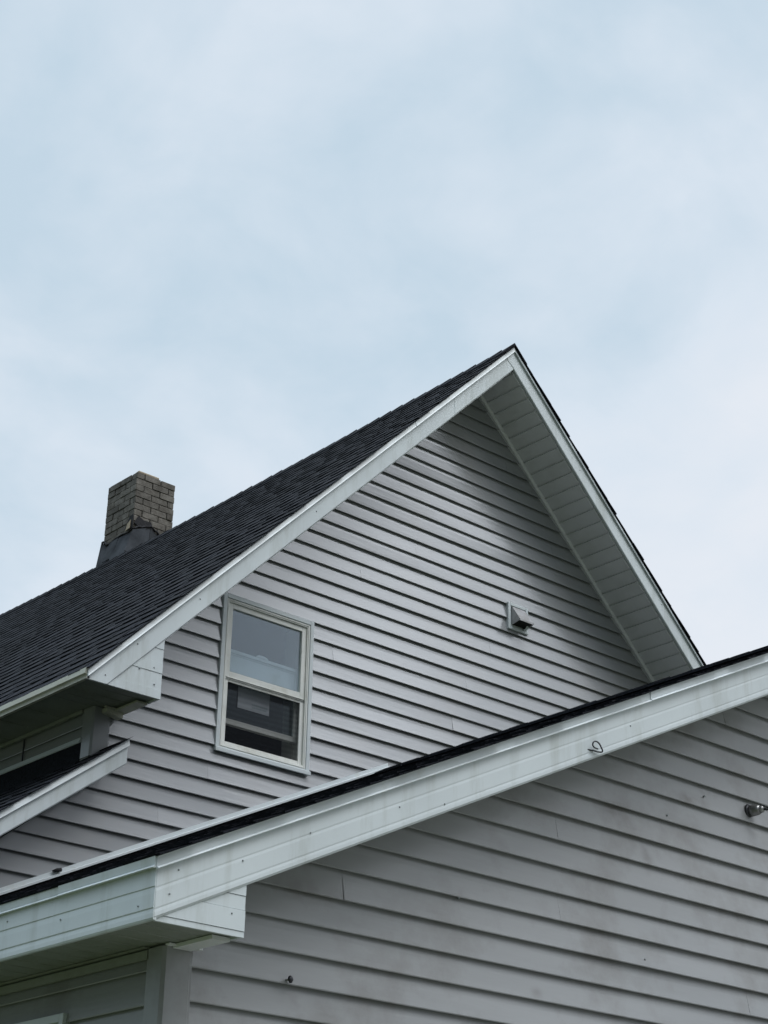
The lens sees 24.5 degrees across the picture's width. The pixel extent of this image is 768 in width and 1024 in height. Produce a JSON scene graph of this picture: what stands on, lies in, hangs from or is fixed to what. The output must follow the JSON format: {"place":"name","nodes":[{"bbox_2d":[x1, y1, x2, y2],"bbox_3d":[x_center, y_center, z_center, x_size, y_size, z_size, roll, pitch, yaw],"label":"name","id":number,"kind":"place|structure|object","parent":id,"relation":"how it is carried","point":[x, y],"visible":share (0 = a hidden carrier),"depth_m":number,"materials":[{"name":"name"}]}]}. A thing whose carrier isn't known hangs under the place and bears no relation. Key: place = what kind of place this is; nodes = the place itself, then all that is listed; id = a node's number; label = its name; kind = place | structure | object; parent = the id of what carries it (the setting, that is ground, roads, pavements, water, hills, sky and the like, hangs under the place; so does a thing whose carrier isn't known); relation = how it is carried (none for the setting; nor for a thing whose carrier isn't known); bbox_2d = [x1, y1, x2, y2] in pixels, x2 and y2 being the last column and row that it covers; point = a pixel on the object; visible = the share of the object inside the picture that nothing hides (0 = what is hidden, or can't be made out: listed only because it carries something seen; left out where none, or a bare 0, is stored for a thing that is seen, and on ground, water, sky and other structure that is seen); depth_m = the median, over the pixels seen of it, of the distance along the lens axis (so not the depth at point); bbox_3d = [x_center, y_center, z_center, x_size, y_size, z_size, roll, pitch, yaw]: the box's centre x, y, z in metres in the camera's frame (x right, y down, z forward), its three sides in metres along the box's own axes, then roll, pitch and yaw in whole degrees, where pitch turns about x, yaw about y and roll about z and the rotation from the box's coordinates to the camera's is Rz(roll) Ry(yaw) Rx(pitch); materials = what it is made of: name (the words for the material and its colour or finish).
{"place":"outdoors","nodes":[
{"label":"outdoors","id":0,"kind":"place"},
{"bbox_2d":[0,0,767,664],"label":"sky","id":1,"kind":"structure","parent":0,"point":[238,237],"materials":[{"name":"blue"}]},
{"label":"ground","id":2,"kind":"structure","parent":0,"visible":0},
{"bbox_2d":[0,343,705,945],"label":"house","id":3,"kind":"structure","parent":2,"relation":"on","point":[454,561],"depth_m":12.43,"materials":[{"name":"grey plastic"}]},
{"bbox_2d":[213,593,314,775],"bbox_3d":[-0.826,1.139,11.478,0.763,1.066,0.237,22,-33,-37],"label":"window","id":4,"kind":"structure","parent":3,"relation":"in","point":[257,678],"depth_m":11.47,"materials":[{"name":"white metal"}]},
{"bbox_2d":[0,645,767,1023],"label":"garage","id":5,"kind":"structure","parent":2,"relation":"on","point":[550,869],"depth_m":7.09,"materials":[{"name":"grey plastic"}]},
{"bbox_2d":[15,1013,69,1023],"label":"window","id":6,"kind":"structure","parent":5,"relation":"in","point":[60,1018],"depth_m":6.39,"materials":[{"name":"white metal"}]},
{"bbox_2d":[285,975,292,982],"bbox_3d":[-0.339,1.669,6.322,0.026,0.027,0.037,22,-33,-37],"label":"bolt","id":7,"kind":"object","parent":5,"relation":"attached to","point":[290,979],"visible":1,"depth_m":6.31,"materials":[{"name":"grey metal"}]},
{"bbox_2d":[587,741,602,752],"bbox_3d":[0.885,0.978,7.396,0.082,0.045,0.025,14,-29,-25],"label":"wire hook","id":8,"kind":"object","parent":5,"relation":"attached to","point":[596,748],"visible":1,"depth_m":7.39,"materials":[{"name":"metal"}]},
{"bbox_2d":[745,804,767,816],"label":"wall fitting","id":9,"kind":"object","parent":5,"relation":"attached to","point":[752,810],"depth_m":8.48,"materials":[{"name":"metal"}]}
]}

